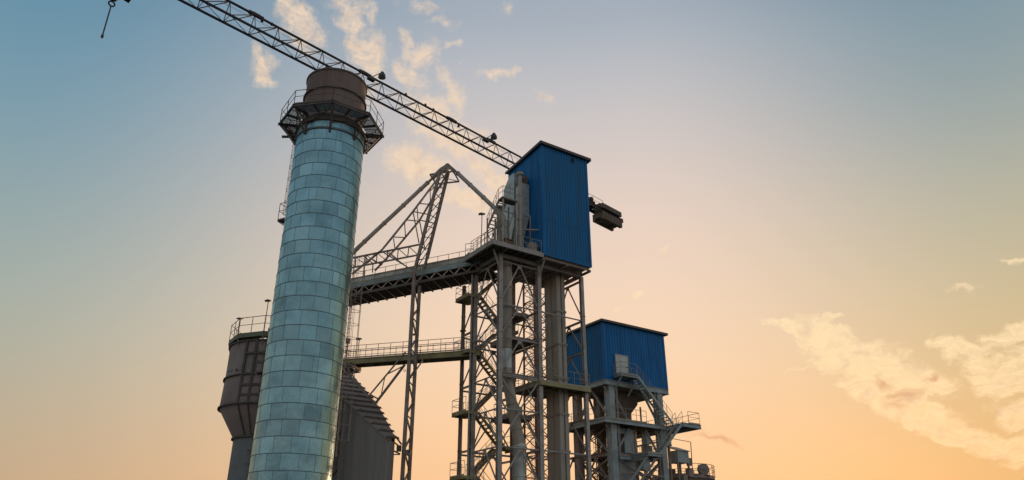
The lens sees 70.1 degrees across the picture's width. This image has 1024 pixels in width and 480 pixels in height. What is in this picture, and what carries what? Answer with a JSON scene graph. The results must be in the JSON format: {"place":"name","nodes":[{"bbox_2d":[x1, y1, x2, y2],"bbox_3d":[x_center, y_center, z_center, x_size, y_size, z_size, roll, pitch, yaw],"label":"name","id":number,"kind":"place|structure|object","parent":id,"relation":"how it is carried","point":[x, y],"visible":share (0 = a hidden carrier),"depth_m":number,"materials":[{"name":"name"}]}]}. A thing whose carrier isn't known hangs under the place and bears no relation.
{"place":"outdoors","nodes":[
{"label":"outdoors","id":0,"kind":"place"},
{"bbox_2d":[0,0,1023,479],"label":"sky","id":1,"kind":"structure","parent":0,"point":[820,203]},
{"bbox_2d":[697,464,709,475],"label":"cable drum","id":2,"kind":"object","parent":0,"point":[703,468],"visible":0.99,"depth_m":73.20,"materials":[{"name":"metal"}]},
{"label":"ground","id":3,"kind":"structure","parent":0,"visible":0},
{"bbox_2d":[217,315,270,479],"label":"silo","id":4,"kind":"object","parent":3,"relation":"on","point":[239,402],"visible":0.39,"depth_m":58.80,"materials":[{"name":"paint"}]},
{"bbox_2d":[264,299,271,330],"bbox_3d":[-20.804,6.522,61.681,0.562,3.176,0.220,0,-24,0],"label":"lamp post","id":5,"kind":"object","parent":4,"relation":"on","point":[267,300],"visible":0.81,"depth_m":62.10,"materials":[{"name":"metal"}]},
{"bbox_2d":[248,67,383,479],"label":"chimney","id":6,"kind":"object","parent":3,"relation":"on","point":[296,418],"visible":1,"depth_m":47.29,"materials":[{"name":"metal"}]},
{"bbox_2d":[331,374,398,479],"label":"grey building","id":7,"kind":"structure","parent":3,"relation":"on","point":[365,451],"depth_m":59.41,"materials":[{"name":"corrugated sheet steel"}]},
{"bbox_2d":[178,0,622,479],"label":"tower crane","id":8,"kind":"object","parent":3,"relation":"on","point":[607,217],"visible":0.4,"depth_m":81.04,"materials":[{"name":"paint"}]},
{"bbox_2d":[101,0,130,37],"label":"hook block","id":9,"kind":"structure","parent":8,"relation":"hanging from","point":[102,34],"depth_m":58.97,"materials":[{"name":"paint"}]},
{"bbox_2d":[367,71,385,81],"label":"floodlight","id":10,"kind":"object","parent":8,"relation":"attached to","point":[381,75],"visible":1,"depth_m":78.91,"materials":[{"name":"paint"}]},
{"bbox_2d":[483,133,496,142],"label":"floodlight","id":11,"kind":"object","parent":8,"relation":"attached to","point":[493,137],"visible":1,"depth_m":90.01,"materials":[{"name":"paint"}]},
{"bbox_2d":[352,164,459,479],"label":"lattice mast","id":12,"kind":"object","parent":3,"relation":"on","point":[446,168],"visible":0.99,"depth_m":62.28,"materials":[{"name":"metal"}]},
{"bbox_2d":[353,163,507,254],"bbox_3d":[-7.161,-2.711,64.220,13.865,10.690,3.038,-1,-24,3],"label":"transfer pipe","id":13,"kind":"object","parent":12,"relation":"attached to","point":[360,245],"visible":0.9,"depth_m":64.40,"materials":[{"name":"metal"}]},
{"bbox_2d":[449,140,591,479],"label":"steel tower","id":14,"kind":"structure","parent":3,"relation":"on","point":[557,176],"depth_m":61.02,"materials":[{"name":"metal"}]},
{"bbox_2d":[342,336,483,403],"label":"walkway bridge","id":15,"kind":"structure","parent":14,"relation":"attached to","point":[388,360],"depth_m":61.40,"materials":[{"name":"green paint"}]},
{"bbox_2d":[345,249,496,349],"bbox_3d":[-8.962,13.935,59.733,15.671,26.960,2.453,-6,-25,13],"label":"conveyor gallery","id":16,"kind":"object","parent":14,"relation":"attached to","point":[436,275],"visible":0.45,"depth_m":63.84,"materials":[{"name":"grey paint"}]},
{"bbox_2d":[460,329,466,365],"bbox_3d":[-4.135,9.037,61.276,0.562,3.176,0.220,0,-24,0],"label":"lamp post","id":17,"kind":"object","parent":14,"relation":"on","point":[462,330],"visible":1,"depth_m":61.72,"materials":[{"name":"metal"}]},
{"bbox_2d":[478,212,484,245],"bbox_3d":[-2.527,-0.832,60.387,0.562,3.176,0.220,0,-24,0],"label":"lamp post","id":18,"kind":"object","parent":14,"relation":"on","point":[481,213],"visible":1,"depth_m":60.59,"materials":[{"name":"metal"}]},
{"bbox_2d":[465,227,507,255],"bbox_3d":[-1.788,0.585,61.174,2.428,1.999,5.142,13,-27,-26],"label":"transfer chute","id":19,"kind":"object","parent":14,"relation":"on","point":[502,251],"visible":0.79,"depth_m":60.33,"materials":[{"name":"paint"}]},
{"bbox_2d":[486,185,517,244],"bbox_3d":[-0.884,-1.349,62.647,1.550,5.980,2.673,15,-28,-30],"label":"access frame","id":20,"kind":"object","parent":14,"relation":"on","point":[507,200],"visible":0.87,"depth_m":62.40,"materials":[{"name":"paint"}]},
{"bbox_2d":[495,205,507,240],"bbox_3d":[-0.905,-1.216,62.025,1.076,4.169,1.457,0,-24,0],"label":"feed spout","id":21,"kind":"object","parent":20,"relation":"attached to","point":[499,217],"visible":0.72,"depth_m":61.88,"materials":[{"name":"grey metal"}]},
{"bbox_2d":[500,237,513,244],"bbox_3d":[-0.715,0.440,60.596,1.575,1.030,0.950,15,-28,-30],"label":"gear motor","id":22,"kind":"object","parent":14,"relation":"on","point":[508,240],"visible":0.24,"depth_m":60.54,"materials":[{"name":"grey metal"}]},
{"bbox_2d":[502,259,526,479],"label":"discharge duct","id":23,"kind":"object","parent":14,"relation":"attached to","point":[520,468],"visible":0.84,"depth_m":56.42,"materials":[{"name":"silver metal"}]},
{"bbox_2d":[504,171,538,246],"bbox_3d":[0.411,-2.228,64.343,1.645,8.977,4.389,16,-29,-32],"label":"dust filter","id":24,"kind":"object","parent":14,"relation":"on","point":[518,181],"visible":0.81,"depth_m":64.31,"materials":[{"name":"silver metal"}]},
{"bbox_2d":[526,242,537,250],"bbox_3d":[1.695,0.785,61.347,0.980,0.980,0.980,0,-24,0],"label":"blower drum","id":25,"kind":"object","parent":14,"relation":"on","point":[529,246],"visible":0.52,"depth_m":61.06,"materials":[{"name":"paint"}]},
{"bbox_2d":[544,275,555,479],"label":"elevator casing","id":26,"kind":"object","parent":3,"relation":"on","point":[550,396],"visible":0.28,"depth_m":61.01,"materials":[{"name":"metal"}]},
{"bbox_2d":[551,272,570,479],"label":"elevator casing","id":27,"kind":"object","parent":3,"relation":"on","point":[561,414],"visible":0.86,"depth_m":60.09,"materials":[{"name":"metal"}]},
{"bbox_2d":[566,318,700,479],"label":"crusher tower","id":28,"kind":"structure","parent":3,"relation":"on","point":[626,358],"depth_m":69.38,"materials":[{"name":"blue metal"}]},
{"bbox_2d":[603,391,637,428],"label":"screen hopper","id":29,"kind":"object","parent":28,"relation":"hanging from","point":[630,402],"visible":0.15,"depth_m":70.36,"materials":[{"name":"metal"}]},
{"bbox_2d":[606,428,636,479],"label":"machine housing","id":30,"kind":"object","parent":28,"relation":"attached to","point":[627,445],"visible":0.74,"depth_m":67.07,"materials":[{"name":"grey paint"}]},
{"bbox_2d":[614,354,628,372],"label":"door","id":31,"kind":"structure","parent":28,"relation":"in","point":[617,357],"depth_m":69.29,"materials":[{"name":"grey paint"}]},
{"bbox_2d":[665,430,672,479],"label":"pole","id":32,"kind":"object","parent":3,"relation":"on","point":[669,461],"visible":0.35,"depth_m":69.49,"materials":[{"name":"metal"}]},
{"bbox_2d":[668,439,693,479],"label":"conveyor head box","id":33,"kind":"object","parent":3,"relation":"on","point":[679,456],"visible":0.88,"depth_m":70.01,"materials":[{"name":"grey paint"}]},
{"bbox_2d":[651,463,714,479],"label":"railing","id":34,"kind":"object","parent":3,"relation":"on","point":[698,476],"visible":0.52,"depth_m":73.06,"materials":[{"name":"metal"}]}
]}

